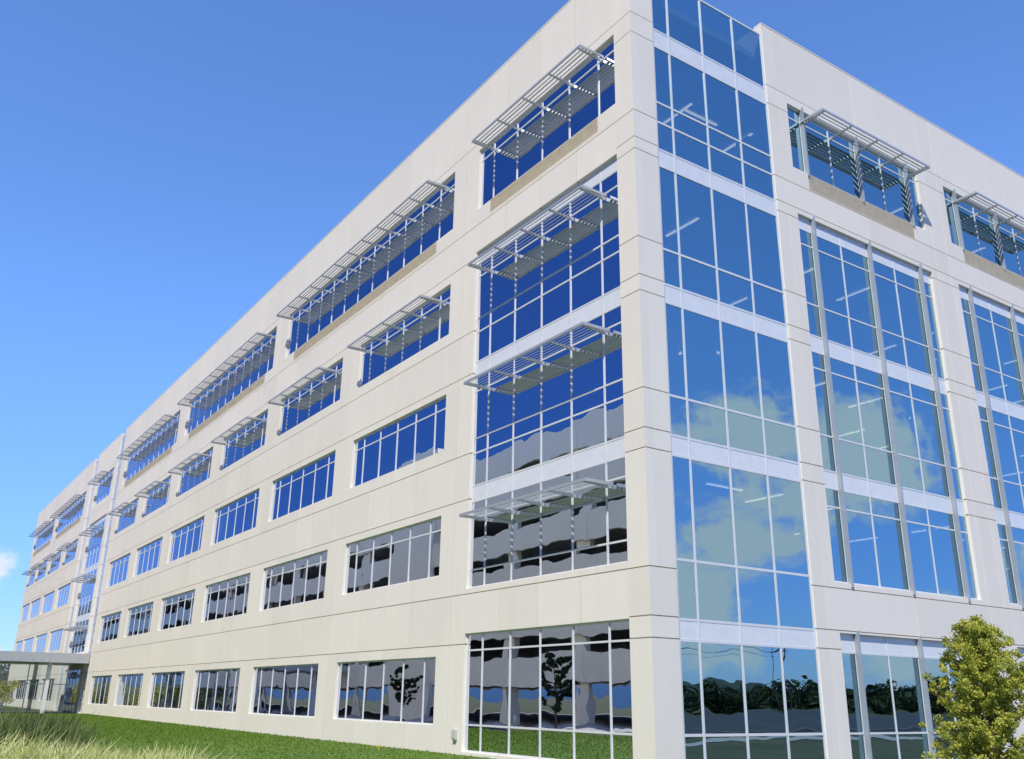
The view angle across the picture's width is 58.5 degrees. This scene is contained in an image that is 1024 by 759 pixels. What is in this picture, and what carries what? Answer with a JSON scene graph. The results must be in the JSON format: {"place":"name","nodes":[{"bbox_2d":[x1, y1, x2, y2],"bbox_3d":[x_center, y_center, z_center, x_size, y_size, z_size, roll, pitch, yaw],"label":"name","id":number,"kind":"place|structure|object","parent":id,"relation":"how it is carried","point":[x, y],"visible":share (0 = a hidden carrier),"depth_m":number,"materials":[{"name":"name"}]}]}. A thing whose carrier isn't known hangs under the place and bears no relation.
{"place":"outdoors","nodes":[
{"label":"outdoors","id":0,"kind":"place"},
{"bbox_2d":[0,694,72,713],"bbox_3d":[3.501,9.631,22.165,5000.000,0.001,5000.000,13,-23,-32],"label":"ground","id":1,"kind":"structure","parent":0,"point":[5,708],"depth_m":94.64,"materials":[{"name":"grey concrete"}]},
{"bbox_2d":[0,664,10,691],"bbox_3d":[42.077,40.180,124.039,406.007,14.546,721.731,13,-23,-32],"label":"distant trees","id":2,"kind":"object","parent":1,"relation":"on","point":[3,676],"visible":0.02,"depth_m":283.89,"materials":[{"name":"green plant"}]},
{"bbox_2d":[0,679,20,705],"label":"shrub","id":3,"kind":"object","parent":1,"relation":"on","point":[8,690],"visible":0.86,"depth_m":92.07,"materials":[{"name":"green plant"}]},
{"bbox_2d":[0,651,89,712],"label":"entrance canopy","id":4,"kind":"object","parent":1,"relation":"on","point":[36,659],"visible":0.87,"depth_m":79.14,"materials":[{"name":"metal"}]},
{"bbox_2d":[0,726,239,758],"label":"ornamental grass","id":5,"kind":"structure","parent":1,"relation":"on","point":[30,752],"depth_m":9.59,"materials":[{"name":"plant"}]},
{"bbox_2d":[3,0,1023,758],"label":"precast wall","id":6,"kind":"structure","parent":1,"relation":"on","point":[797,74],"depth_m":35.74,"materials":[{"name":"concrete"}]},
{"bbox_2d":[451,729,456,739],"bbox_3d":[-1.887,11.562,29.797,0.123,0.300,0.200,13,-23,-32],"label":"wall outlet box","id":7,"kind":"object","parent":6,"relation":"attached to","point":[453,734],"visible":1,"depth_m":29.74,"materials":[{"name":"white plastic"}]},
{"bbox_2d":[8,0,1023,758],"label":"window frames","id":8,"kind":"structure","parent":6,"relation":"attached to","point":[694,560],"depth_m":30.96,"materials":[{"name":"white metal"}]},
{"bbox_2d":[8,39,632,758],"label":"window panes","id":9,"kind":"object","parent":8,"relation":"in","point":[512,401],"visible":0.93,"depth_m":32.52,"materials":[{"name":"blue glass"}]},
{"bbox_2d":[21,44,1023,631],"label":"sunshades","id":10,"kind":"object","parent":8,"relation":"attached to","point":[593,328],"visible":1,"depth_m":36.17,"materials":[{"name":"metal"}]},
{"bbox_2d":[75,30,1023,662],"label":"spandrel panels","id":11,"kind":"object","parent":8,"relation":"attached to","point":[711,632],"visible":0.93,"depth_m":29.73,"materials":[{"name":"white metal"}]},
{"bbox_2d":[652,0,1023,758],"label":"curtain wall panes","id":12,"kind":"object","parent":8,"relation":"in","point":[724,710],"visible":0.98,"depth_m":29.47,"materials":[{"name":"blue glass"}]},
{"bbox_2d":[16,11,1023,750],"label":"panel joints","id":13,"kind":"object","parent":6,"relation":"attached to","point":[570,577],"visible":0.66,"depth_m":33.39,"materials":[{"name":"grey"}]},
{"bbox_2d":[33,119,1023,555],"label":"louver bands","id":14,"kind":"object","parent":6,"relation":"attached to","point":[815,185],"visible":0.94,"depth_m":38.48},
{"bbox_2d":[799,107,1023,758],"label":"mullion fins","id":15,"kind":"object","parent":6,"relation":"attached to","point":[898,474],"visible":0.94,"depth_m":32.64,"materials":[{"name":"white metal"}]},
{"bbox_2d":[918,614,1023,758],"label":"tree","id":16,"kind":"object","parent":1,"relation":"on","point":[981,694],"visible":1,"depth_m":17.00,"materials":[{"name":"green plant"}]},
{"bbox_2d":[0,713,495,758],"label":"lawn","id":17,"kind":"structure","parent":0,"point":[312,756],"depth_m":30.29,"materials":[{"name":"green plant"}]},
{"bbox_2d":[0,706,110,756],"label":"meadow grass","id":18,"kind":"structure","parent":17,"relation":"on","point":[35,726],"depth_m":17.49,"materials":[{"name":"green plant"}]},
{"bbox_2d":[0,0,1023,672],"label":"sky","id":19,"kind":"structure","parent":0,"point":[165,164],"materials":[{"name":"blue"}]}
]}

